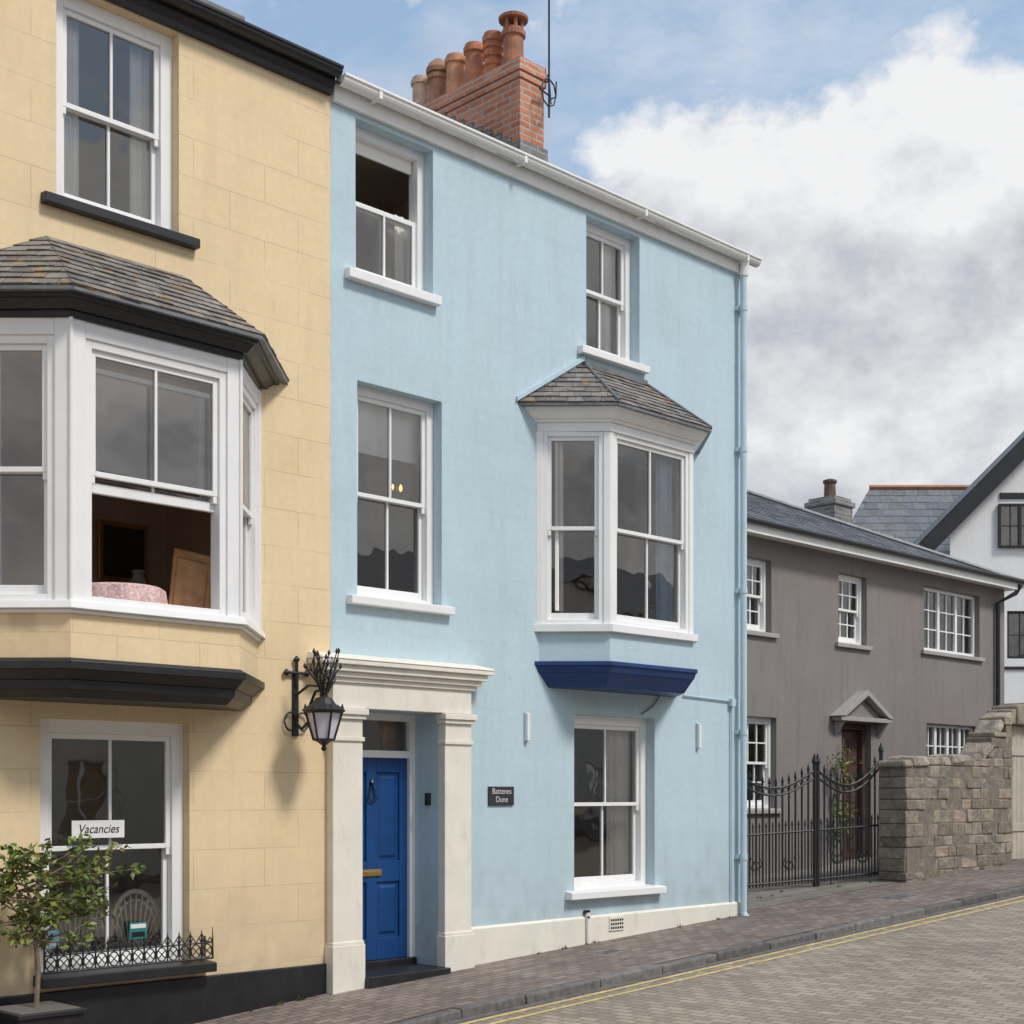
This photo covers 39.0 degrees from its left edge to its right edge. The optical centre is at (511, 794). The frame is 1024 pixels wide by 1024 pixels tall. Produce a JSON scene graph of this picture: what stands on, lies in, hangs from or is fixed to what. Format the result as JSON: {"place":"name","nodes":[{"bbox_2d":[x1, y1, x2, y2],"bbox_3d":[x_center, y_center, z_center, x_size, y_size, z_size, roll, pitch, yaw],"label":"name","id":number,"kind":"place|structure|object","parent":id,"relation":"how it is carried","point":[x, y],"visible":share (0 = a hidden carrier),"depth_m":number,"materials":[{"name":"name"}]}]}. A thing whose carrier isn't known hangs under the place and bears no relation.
{"place":"outdoors","nodes":[
{"label":"outdoors","id":0,"kind":"place"},
{"bbox_2d":[195,859,1023,1023],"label":"pavement","id":1,"kind":"structure","parent":0,"point":[389,1004],"depth_m":14.61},
{"bbox_2d":[0,832,144,1023],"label":"potted bay tree","id":2,"kind":"object","parent":1,"relation":"on","point":[44,1012],"visible":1,"depth_m":10.66,"materials":[{"name":"green plant"}]},
{"bbox_2d":[0,963,325,1023],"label":"black plinth","id":3,"kind":"structure","parent":1,"relation":"on","point":[192,1000],"depth_m":12.02,"materials":[{"name":"paint"}]},
{"bbox_2d":[365,956,450,988],"bbox_3d":[-1.167,1.743,13.761,1.005,0.290,0.660,0,0,-45],"label":"door step","id":4,"kind":"object","parent":1,"relation":"on","point":[384,972],"depth_m":13.67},
{"bbox_2d":[209,0,1023,516],"label":"sky","id":5,"kind":"structure","parent":0,"point":[870,153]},
{"bbox_2d":[390,859,1022,1023],"bbox_3d":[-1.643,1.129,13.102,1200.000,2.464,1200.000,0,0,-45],"label":"ground","id":6,"kind":"structure","parent":0,"point":[706,953],"depth_m":16.55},
{"bbox_2d":[0,0,330,996],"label":"front wall","id":7,"kind":"structure","parent":6,"relation":"on","point":[252,178],"depth_m":12.47,"materials":[{"name":"yellow paint"}]},
{"bbox_2d":[40,718,182,971],"bbox_3d":[-3.265,0.398,11.698,1.326,1.980,0.130,0,0,-45],"label":"sash window","id":8,"kind":"structure","parent":7,"relation":"attached to","point":[169,736],"depth_m":11.89,"materials":[{"name":"white paint"}]},
{"bbox_2d":[71,820,123,837],"bbox_3d":[-3.295,0.278,11.530,0.460,0.140,0.010,0,0,-45],"label":"vacancies sign","id":9,"kind":"object","parent":8,"relation":"attached to","point":[103,828],"visible":1,"depth_m":11.53,"materials":[{"name":"white"}]},
{"bbox_2d":[56,0,171,229],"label":"sash window","id":10,"kind":"structure","parent":7,"relation":"attached to","point":[158,45],"depth_m":11.80,"materials":[{"name":"white paint"}]},
{"bbox_2d":[64,18,78,196],"bbox_3d":[-3.554,-5.462,11.576,0.044,1.500,0.179,0,0,39],"label":"curtain","id":11,"kind":"object","parent":10,"relation":"hanging from","point":[71,154],"visible":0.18,"depth_m":11.60,"materials":[{"name":"fabric"}]},
{"bbox_2d":[130,43,148,218],"bbox_3d":[-3.102,-5.462,12.029,0.044,1.500,0.180,0,0,40],"label":"curtain","id":12,"kind":"object","parent":10,"relation":"hanging from","point":[139,119],"visible":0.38,"depth_m":12.02,"materials":[{"name":"fabric"}]},
{"bbox_2d":[41,191,199,250],"bbox_3d":[-3.156,-4.593,11.631,1.380,0.101,0.220,0,0,-45],"label":"window sill","id":13,"kind":"structure","parent":7,"relation":"attached to","point":[64,203],"depth_m":11.52,"materials":[{"name":"black paint"}]},
{"bbox_2d":[33,959,216,988],"bbox_3d":[-3.110,1.427,11.621,1.550,0.101,0.300,0,0,-45],"label":"window sill","id":14,"kind":"structure","parent":7,"relation":"attached to","point":[67,979],"depth_m":11.48,"materials":[{"name":"black paint"}]},
{"bbox_2d":[41,927,213,974],"bbox_3d":[-3.077,1.239,11.566,1.537,0.263,0.144,0,0,-45],"label":"iron window guard","id":15,"kind":"object","parent":14,"relation":"on","point":[204,941],"visible":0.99,"depth_m":11.50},
{"bbox_2d":[0,657,264,710],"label":"bay black moulding","id":16,"kind":"object","parent":7,"relation":"attached to","point":[79,680],"visible":1,"depth_m":10.92,"materials":[{"name":"paint"}]},
{"bbox_2d":[0,613,256,677],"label":"bay base","id":17,"kind":"object","parent":16,"relation":"on","point":[77,635],"visible":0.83,"depth_m":10.86,"materials":[{"name":"yellow paint"}]},
{"bbox_2d":[0,600,265,641],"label":"bay sill","id":18,"kind":"structure","parent":17,"relation":"on","point":[249,628],"depth_m":10.84,"materials":[{"name":"white paint"}]},
{"bbox_2d":[0,335,54,599],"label":"bay side window","id":19,"kind":"structure","parent":18,"relation":"on","point":[44,345],"depth_m":10.56,"materials":[{"name":"glass"}]},
{"bbox_2d":[0,318,68,599],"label":"bay post","id":20,"kind":"object","parent":18,"relation":"on","point":[58,328],"visible":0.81,"depth_m":10.54,"materials":[{"name":"white paint"}]},
{"bbox_2d":[0,291,278,390],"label":"bay black cornice","id":21,"kind":"structure","parent":20,"relation":"on","point":[250,352],"depth_m":10.86,"materials":[{"name":"paint"}]},
{"bbox_2d":[0,236,289,384],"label":"bay slate roof","id":22,"kind":"structure","parent":21,"relation":"on","point":[45,263],"depth_m":10.98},
{"bbox_2d":[69,316,72,599],"bbox_3d":[-3.210,-2.447,10.539,0.030,2.070,0.030,0,0,-23],"label":"bay corner bead","id":23,"kind":"object","parent":18,"relation":"on","point":[70,458],"visible":1,"depth_m":10.53,"materials":[{"name":"white paint"}]},
{"bbox_2d":[86,339,225,615],"bbox_3d":[-2.754,-2.382,11.121,1.229,1.940,0.130,0,0,-45],"label":"bay front window","id":24,"kind":"structure","parent":18,"relation":"on","point":[214,505],"depth_m":11.16,"materials":[{"name":"white paint"}]},
{"bbox_2d":[199,385,209,501],"bbox_3d":[-2.462,-2.837,11.773,0.200,0.950,0.046,0,0,-39],"label":"curtain","id":25,"kind":"object","parent":24,"relation":"hanging from","point":[202,444],"visible":0.28,"depth_m":11.75,"materials":[{"name":"fabric"}]},
{"bbox_2d":[73,318,238,616],"bbox_3d":[-2.743,-2.452,11.110,1.469,2.080,0.140,0,0,-45],"label":"bay post","id":26,"kind":"object","parent":18,"relation":"on","point":[83,331],"visible":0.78,"depth_m":10.98,"materials":[{"name":"white paint"}]},
{"bbox_2d":[239,360,242,616],"bbox_3d":[-2.170,-2.447,11.580,0.030,2.070,0.030,0,0,-22],"label":"bay corner bead","id":27,"kind":"object","parent":18,"relation":"on","point":[240,488],"visible":1,"depth_m":11.57,"materials":[{"name":"white paint"}]},
{"bbox_2d":[243,384,256,625],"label":"bay side window","id":28,"kind":"structure","parent":18,"relation":"on","point":[249,509],"depth_m":12.39,"materials":[{"name":"white paint"}]},
{"bbox_2d":[243,366,261,629],"bbox_3d":[-2.244,-2.452,12.075,0.140,2.080,0.990,0,0,0],"label":"bay post","id":29,"kind":"object","parent":18,"relation":"on","point":[255,393],"visible":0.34,"depth_m":12.45,"materials":[{"name":"white paint"}]},
{"bbox_2d":[168,548,210,608],"bbox_3d":[-2.647,-1.500,11.970,0.521,1.056,0.580,0,0,-45],"label":"headboard","id":30,"kind":"object","parent":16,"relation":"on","point":[190,583],"visible":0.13,"depth_m":11.84,"materials":[{"name":"brown wood"}]},
{"bbox_2d":[106,0,335,95],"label":"eaves cornice","id":31,"kind":"structure","parent":7,"relation":"attached to","point":[204,31],"depth_m":12.26,"materials":[{"name":"black paint"}]},
{"bbox_2d":[283,648,345,750],"bbox_3d":[-1.710,-0.826,12.604,0.380,0.908,0.612,0,0,-45],"label":"wall lantern","id":32,"kind":"object","parent":7,"relation":"attached to","point":[323,713],"depth_m":12.49,"materials":[{"name":"metal"}]},
{"bbox_2d":[331,95,739,965],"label":"front wall","id":33,"kind":"structure","parent":6,"relation":"on","point":[487,343],"depth_m":14.78,"materials":[{"name":"blue paint"}]},
{"bbox_2d":[355,126,423,290],"bbox_3d":[-1.239,-5.517,13.781,0.956,1.410,0.130,0,0,-45],"label":"sash window","id":34,"kind":"structure","parent":33,"relation":"attached to","point":[413,226],"depth_m":14.01,"materials":[{"name":"white paint"}]},
{"bbox_2d":[355,139,410,174],"bbox_3d":[-1.247,-6.077,13.795,0.740,0.130,0.020,0,0,-45],"label":"blind box","id":35,"kind":"object","parent":34,"relation":"attached to","point":[377,155],"visible":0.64,"depth_m":13.79,"materials":[{"name":"fabric"}]},
{"bbox_2d":[344,267,441,306],"bbox_3d":[-1.151,-4.768,13.636,1.130,0.111,0.220,0,0,-45],"label":"window sill","id":36,"kind":"structure","parent":33,"relation":"attached to","point":[387,285],"depth_m":13.53,"materials":[{"name":"white paint"}]},
{"bbox_2d":[357,385,432,603],"bbox_3d":[-1.184,-2.822,13.822,1.050,1.980,0.130,0,0,-45],"label":"sash window","id":37,"kind":"structure","parent":33,"relation":"attached to","point":[423,412],"depth_m":14.08,"materials":[{"name":"white paint"}]},
{"bbox_2d":[358,401,417,464],"bbox_3d":[-1.250,-3.497,13.883,0.940,0.530,0.008,0,0,-45],"label":"roller blind","id":38,"kind":"object","parent":37,"relation":"attached to","point":[372,429],"visible":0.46,"depth_m":13.93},
{"bbox_2d":[307,651,494,993],"bbox_3d":[-0.998,0.404,13.582,2.127,3.369,0.232,0,0,-45],"label":"door surround","id":39,"kind":"object","parent":33,"relation":"attached to","point":[362,687],"visible":0.77,"depth_m":13.41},
{"bbox_2d":[363,757,406,960],"bbox_3d":[-1.372,0.623,13.938,0.906,1.950,0.060,0,0,-45],"label":"front door","id":40,"kind":"structure","parent":39,"relation":"attached to","point":[385,893],"depth_m":14.05,"materials":[{"name":"blue paint"}]},
{"bbox_2d":[363,713,414,956],"bbox_3d":[-1.341,0.418,13.934,1.016,2.400,0.090,0,0,-45],"label":"door frame","id":41,"kind":"object","parent":39,"relation":"attached to","point":[408,752],"visible":0.44,"depth_m":14.22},
{"bbox_2d":[347,594,454,615],"bbox_3d":[-1.079,-1.792,13.708,1.279,0.101,0.220,0,0,-45],"label":"window sill","id":42,"kind":"structure","parent":33,"relation":"attached to","point":[398,604],"depth_m":13.59,"materials":[{"name":"white paint"}]},
{"bbox_2d":[471,901,740,964],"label":"plinth","id":43,"kind":"structure","parent":33,"relation":"attached to","point":[497,942],"depth_m":15.34,"materials":[{"name":"beige paint"}]},
{"bbox_2d":[586,222,629,359],"bbox_3d":[0.973,-5.507,15.994,0.887,1.430,0.130,0,0,-45],"label":"sash window","id":44,"kind":"structure","parent":33,"relation":"attached to","point":[621,245],"depth_m":16.20,"materials":[{"name":"white paint"}]},
{"bbox_2d":[600,244,615,354],"bbox_3d":[1.060,-5.512,16.219,0.270,1.300,0.053,0,0,-45],"label":"curtain","id":45,"kind":"object","parent":44,"relation":"hanging from","point":[607,327],"visible":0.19,"depth_m":16.23,"materials":[{"name":"fabric"}]},
{"bbox_2d":[574,715,645,888],"bbox_3d":[1.006,0.085,16.012,1.345,1.886,0.130,0,0,-45],"label":"sash window","id":46,"kind":"structure","parent":33,"relation":"attached to","point":[637,728],"depth_m":16.36,"materials":[{"name":"white paint"}]},
{"bbox_2d":[607,730,629,874],"bbox_3d":[1.199,0.088,16.342,0.400,1.800,0.056,0,0,-45],"label":"curtain","id":47,"kind":"object","parent":46,"relation":"hanging from","point":[618,790],"visible":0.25,"depth_m":16.35,"materials":[{"name":"fabric"}]},
{"bbox_2d":[577,345,649,374],"bbox_3d":[1.073,-4.753,15.860,1.120,0.101,0.220,0,0,-45],"label":"window sill","id":48,"kind":"structure","parent":33,"relation":"attached to","point":[602,356],"depth_m":15.75,"materials":[{"name":"white paint"}]},
{"bbox_2d":[534,661,697,696],"bbox_3d":[1.321,-1.244,15.678,2.602,0.265,0.628,0,0,-45],"label":"bay tray","id":49,"kind":"object","parent":33,"relation":"attached to","point":[627,678],"visible":1,"depth_m":15.16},
{"bbox_2d":[539,632,692,668],"bbox_3d":[1.303,-1.532,15.695,2.465,0.300,0.578,0,0,-45],"label":"bay base","id":50,"kind":"object","parent":33,"relation":"attached to","point":[590,646],"visible":0.86,"depth_m":15.05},
{"bbox_2d":[565,884,666,899],"bbox_3d":[1.108,1.067,15.881,1.580,0.101,0.240,0,0,-45],"label":"window sill","id":51,"kind":"structure","parent":33,"relation":"attached to","point":[608,891],"depth_m":15.78,"materials":[{"name":"white paint"}]},
{"bbox_2d":[525,406,707,644],"bbox_3d":[1.361,-2.847,15.637,2.923,2.330,0.742,0,0,-45],"label":"bay window trim","id":52,"kind":"structure","parent":33,"relation":"attached to","point":[641,426],"depth_m":15.05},
{"bbox_2d":[555,442,563,611],"bbox_3d":[0.497,-2.812,15.121,0.031,1.800,0.118,0,0,38],"label":"curtain","id":53,"kind":"object","parent":52,"relation":"hanging from","point":[559,545],"visible":1,"depth_m":15.14,"materials":[{"name":"fabric"}]},
{"bbox_2d":[536,431,609,623],"bbox_3d":[0.634,-2.762,15.060,0.768,2.000,0.130,0,0,0],"label":"bay post","id":54,"kind":"object","parent":52,"relation":"attached to","point":[539,527],"visible":0.87,"depth_m":14.99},
{"bbox_2d":[543,431,602,623],"bbox_3d":[0.634,-2.762,15.072,0.628,2.000,0.130,0,0,0],"label":"bay side window","id":55,"kind":"structure","parent":52,"relation":"attached to","point":[596,616],"depth_m":15.01,"materials":[{"name":"white paint"}]},
{"bbox_2d":[517,361,711,453],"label":"bay slate roof","id":56,"kind":"structure","parent":52,"relation":"on","point":[585,383],"depth_m":15.22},
{"bbox_2d":[614,433,687,632],"bbox_3d":[1.456,-2.762,15.542,1.253,2.000,0.130,0,0,-45],"label":"bay front window","id":57,"kind":"structure","parent":52,"relation":"attached to","point":[680,624],"depth_m":15.66,"materials":[{"name":"white paint"}]},
{"bbox_2d":[610,431,692,633],"bbox_3d":[1.465,-2.762,15.533,1.393,2.000,0.130,0,0,-45],"label":"bay post","id":58,"kind":"object","parent":52,"relation":"attached to","point":[690,543],"visible":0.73,"depth_m":15.93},
{"bbox_2d":[655,454,672,621],"bbox_3d":[1.657,-2.742,15.898,0.300,1.940,0.067,0,0,-45],"label":"curtain","id":59,"kind":"object","parent":52,"relation":"hanging from","point":[663,551],"visible":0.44,"depth_m":15.90,"materials":[{"name":"blue fabric"}]},
{"bbox_2d":[734,275,749,915],"bbox_3d":[2.782,-2.402,17.403,0.120,7.859,0.176,0,0,-45],"label":"downpipe","id":60,"kind":"object","parent":33,"relation":"attached to","point":[741,309],"visible":0.94,"depth_m":17.37,"materials":[{"name":"metal"}]},
{"bbox_2d":[574,728,631,876],"bbox_3d":[0.458,0.263,16.942,4.000,2.650,1.940,0,0,-45],"label":"room","id":61,"kind":"object","parent":6,"relation":"on","point":[588,765],"depth_m":18.85,"materials":[{"name":"paint"}]},
{"bbox_2d":[392,885,1023,1023],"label":"kerb","id":62,"kind":"structure","parent":6,"relation":"on","point":[500,1003],"depth_m":14.04,"materials":[{"name":"stone"}]},
{"bbox_2d":[747,724,966,799],"bbox_3d":[4.315,-0.062,24.964,10.800,2.900,2.650,0,0,-45],"label":"room","id":63,"kind":"object","parent":6,"relation":"on","point":[751,738],"depth_m":27.12,"materials":[{"name":"paint"}]},
{"bbox_2d":[747,535,1003,876],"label":"front wall","id":64,"kind":"structure","parent":6,"relation":"on","point":[806,678],"depth_m":23.58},
{"bbox_2d":[747,558,765,631],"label":"sash window","id":65,"kind":"structure","parent":64,"relation":"attached to","point":[760,598],"depth_m":22.30,"materials":[{"name":"white paint"}]},
{"bbox_2d":[747,716,770,807],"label":"sash window","id":66,"kind":"structure","parent":64,"relation":"attached to","point":[765,763],"depth_m":22.39,"materials":[{"name":"white paint"}]},
{"bbox_2d":[838,574,860,644],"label":"sash window","id":67,"kind":"structure","parent":64,"relation":"attached to","point":[856,610],"depth_m":24.16,"materials":[{"name":"white paint"}]},
{"bbox_2d":[842,723,865,860],"bbox_3d":[5.588,0.058,24.115,0.900,2.460,0.150,0,0,-45],"label":"front door","id":68,"kind":"structure","parent":64,"relation":"attached to","point":[854,736],"depth_m":24.31,"materials":[{"name":"brown wood"}]},
{"bbox_2d":[747,566,967,653],"bbox_3d":[4.361,-2.812,24.918,10.800,2.200,2.780,0,0,-45],"label":"room","id":69,"kind":"object","parent":64,"relation":"attached to","point":[845,606],"depth_m":28.36,"materials":[{"name":"paint"}]},
{"bbox_2d":[830,690,893,738],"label":"porch pediment","id":70,"kind":"structure","parent":64,"relation":"attached to","point":[863,706],"depth_m":23.87,"materials":[{"name":"grey stone"}]},
{"bbox_2d":[747,516,1023,591],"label":"eaves soffit","id":71,"kind":"structure","parent":64,"relation":"on","point":[771,530],"depth_m":23.83,"materials":[{"name":"beige plastic"}]},
{"bbox_2d":[747,490,1020,578],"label":"slate roof","id":72,"kind":"structure","parent":71,"relation":"on","point":[763,507],"depth_m":26.54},
{"bbox_2d":[804,479,854,523],"bbox_3d":[6.348,-5.252,28.906,0.730,2.080,0.730,0,0,-45],"label":"chimney stack","id":73,"kind":"object","parent":72,"relation":"on","point":[830,503],"visible":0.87,"depth_m":28.70,"materials":[{"name":"grey stone"}]},
{"bbox_2d":[924,587,973,656],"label":"casement window","id":74,"kind":"structure","parent":64,"relation":"attached to","point":[937,593],"depth_m":26.56,"materials":[{"name":"white paint"}]},
{"bbox_2d":[927,724,972,755],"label":"casement window","id":75,"kind":"structure","parent":64,"relation":"attached to","point":[945,746],"depth_m":26.36,"materials":[{"name":"white paint"}]},
{"bbox_2d":[880,726,1011,880],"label":"stone wall","id":76,"kind":"structure","parent":6,"relation":"on","point":[926,815],"depth_m":21.25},
{"bbox_2d":[878,716,1012,885],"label":"wall stones","id":77,"kind":"object","parent":76,"relation":"attached to","point":[898,818],"depth_m":21.05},
{"bbox_2d":[877,712,1014,766],"bbox_3d":[6.531,-0.844,21.574,3.362,0.927,0.487,0,0,-45],"label":"wall coping","id":78,"kind":"object","parent":76,"relation":"on","point":[977,751],"depth_m":21.81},
{"bbox_2d":[949,460,1023,703],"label":"gable wall","id":79,"kind":"structure","parent":6,"relation":"on","point":[974,536],"depth_m":38.00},
{"bbox_2d":[853,431,1023,554],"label":"slate roof","id":80,"kind":"structure","parent":79,"relation":"on","point":[915,514],"depth_m":41.83,"materials":[{"name":"stone"}]},
{"bbox_2d":[918,437,1023,669],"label":"timber framing","id":81,"kind":"object","parent":79,"relation":"attached to","point":[968,504],"visible":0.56,"depth_m":37.66,"materials":[{"name":"black paint"}]},
{"bbox_2d":[1001,506,1023,655],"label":"room behind window","id":82,"kind":"object","parent":79,"relation":"attached to","point":[1013,630],"visible":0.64,"depth_m":37.98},
{"bbox_3d":[-1.894,-2.650,17.801,6.290,10.876,7.000,0,0,-45],"label":"side and rear walls","id":83,"kind":"object","parent":6,"relation":"on","visible":0},
{"bbox_2d":[355,154,408,279],"bbox_3d":[-1.749,-5.337,14.735,2.040,2.050,1.940,0,0,-45],"label":"room","id":84,"kind":"object","parent":83,"relation":"attached to","point":[381,187],"visible":0.12,"depth_m":15.56,"materials":[{"name":"paint"}]},
{"bbox_2d":[357,452,417,592],"bbox_3d":[-1.749,-2.662,14.735,2.040,2.800,1.940,0,0,-45],"label":"room","id":85,"kind":"object","parent":83,"relation":"in","point":[372,474],"visible":0.04,"depth_m":15.82,"materials":[{"name":"paint"}]},
{"bbox_2d":[336,81,753,265],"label":"slate roof","id":86,"kind":"structure","parent":83,"relation":"on","point":[337,82],"depth_m":14.50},
{"bbox_2d":[417,56,547,161],"bbox_3d":[-0.497,-7.572,17.104,0.480,1.521,2.120,0,0,-45],"label":"chimney stack","id":87,"kind":"object","parent":86,"relation":"on","point":[504,102],"visible":0.21,"depth_m":16.46,"materials":[{"name":"red brick"}]},
{"bbox_2d":[411,10,528,104],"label":"chimney pots","id":88,"kind":"object","parent":87,"relation":"on","point":[452,71],"visible":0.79,"depth_m":16.96,"materials":[{"name":"ceramic"}]},
{"bbox_2d":[332,82,747,276],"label":"fascia","id":89,"kind":"structure","parent":86,"relation":"attached to","point":[377,111],"depth_m":14.79,"materials":[{"name":"beige plastic"}]},
{"bbox_2d":[336,72,761,267],"bbox_3d":[0.710,-6.431,15.296,6.390,0.099,0.164,0,0,-45],"label":"gutter","id":90,"kind":"object","parent":86,"relation":"attached to","point":[373,93],"visible":1,"depth_m":14.74,"materials":[{"name":"beige plastic"}]},
{"bbox_2d":[586,237,616,347],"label":"room","id":91,"kind":"object","parent":83,"relation":"attached to","point":[592,265],"visible":0.12,"depth_m":18.03,"materials":[{"name":"paint"}]},
{"bbox_2d":[551,446,654,616],"bbox_3d":[0.387,-2.662,17.012,4.000,2.800,2.140,0,0,-45],"label":"room","id":92,"kind":"object","parent":83,"relation":"in","point":[578,473],"visible":0.16,"depth_m":18.75,"materials":[{"name":"paint"}]},
{"bbox_3d":[-6.957,-2.742,12.738,7.970,11.060,7.000,0,0,-45],"label":"side and rear walls","id":93,"kind":"object","parent":6,"relation":"on","visible":0},
{"bbox_2d":[1,352,210,599],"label":"room","id":94,"kind":"object","parent":93,"relation":"in","point":[122,428],"visible":0.27,"depth_m":14.15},
{"bbox_2d":[97,519,147,584],"bbox_3d":[-3.886,-2.412,14.461,0.550,0.600,0.065,0,0,-45],"label":"picture frame","id":95,"kind":"object","parent":94,"relation":"attached to","point":[122,550],"visible":0.81,"depth_m":14.41,"materials":[{"name":"wood"}]},
{"bbox_2d":[92,582,167,603],"bbox_3d":[-3.122,-1.302,11.470,0.878,0.660,0.867,0,0,-45],"label":"cloth covered table","id":96,"kind":"object","parent":94,"relation":"in","point":[135,592],"visible":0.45,"depth_m":11.14,"materials":[{"name":"fabric"}]},
{"bbox_2d":[49,738,162,950],"bbox_3d":[-4.386,0.438,12.239,4.900,2.500,2.140,0,0,-45],"label":"room","id":97,"kind":"object","parent":93,"relation":"in","point":[79,779],"depth_m":14.25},
{"bbox_2d":[49,893,103,954],"bbox_3d":[-3.679,1.234,11.843,0.521,0.890,0.502,0,0,-45],"label":"wicker chair","id":98,"kind":"object","parent":97,"relation":"in","point":[96,933],"visible":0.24,"depth_m":11.72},
{"bbox_2d":[93,889,159,949],"bbox_3d":[-3.290,1.234,12.232,0.521,0.890,0.502,0,0,-45],"label":"wicker chair","id":99,"kind":"object","parent":97,"relation":"in","point":[125,940],"visible":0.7,"depth_m":12.07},
{"bbox_2d":[74,20,151,212],"bbox_3d":[-4.457,-5.262,12.310,4.900,2.300,2.340,0,0,-45],"label":"room","id":100,"kind":"object","parent":93,"relation":"attached to","point":[93,69],"depth_m":13.67,"materials":[{"name":"paint"}]},
{"bbox_2d":[161,0,339,78],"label":"slate roof","id":101,"kind":"structure","parent":93,"relation":"on","point":[249,39],"depth_m":12.33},
{"bbox_2d":[154,0,343,77],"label":"gutter","id":102,"kind":"object","parent":101,"relation":"on","point":[206,11],"visible":1,"depth_m":12.32,"materials":[{"name":"black paint"}]},
{"bbox_2d":[455,895,1023,1023],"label":"road","id":103,"kind":"structure","parent":0,"point":[966,969],"depth_m":12.84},
{"bbox_2d":[442,893,1023,1023],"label":"gutter channel","id":104,"kind":"object","parent":103,"relation":"on","point":[634,981],"visible":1,"depth_m":14.17,"materials":[{"name":"stone"}]},
{"bbox_2d":[461,896,1023,1023],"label":"yellow line","id":105,"kind":"object","parent":103,"relation":"on","point":[722,964],"visible":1,"depth_m":14.10,"materials":[{"name":"paint"}]},
{"bbox_2d":[488,900,1023,1023],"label":"yellow line","id":106,"kind":"object","parent":103,"relation":"on","point":[496,1022],"visible":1,"depth_m":13.97,"materials":[{"name":"paint"}]},
{"bbox_2d":[747,857,1022,909],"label":"yard","id":107,"kind":"structure","parent":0,"point":[794,892],"depth_m":20.12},
{"bbox_2d":[747,753,817,888],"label":"iron gate","id":108,"kind":"structure","parent":107,"relation":"on","point":[814,761],"depth_m":19.96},
{"bbox_2d":[816,743,883,886],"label":"iron gate","id":109,"kind":"structure","parent":107,"relation":"on","point":[843,785],"depth_m":20.43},
{"bbox_2d":[1012,726,1023,859],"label":"wooden yard door","id":110,"kind":"structure","parent":107,"relation":"on","point":[1018,790],"depth_m":23.01,"materials":[{"name":"beige paint"}]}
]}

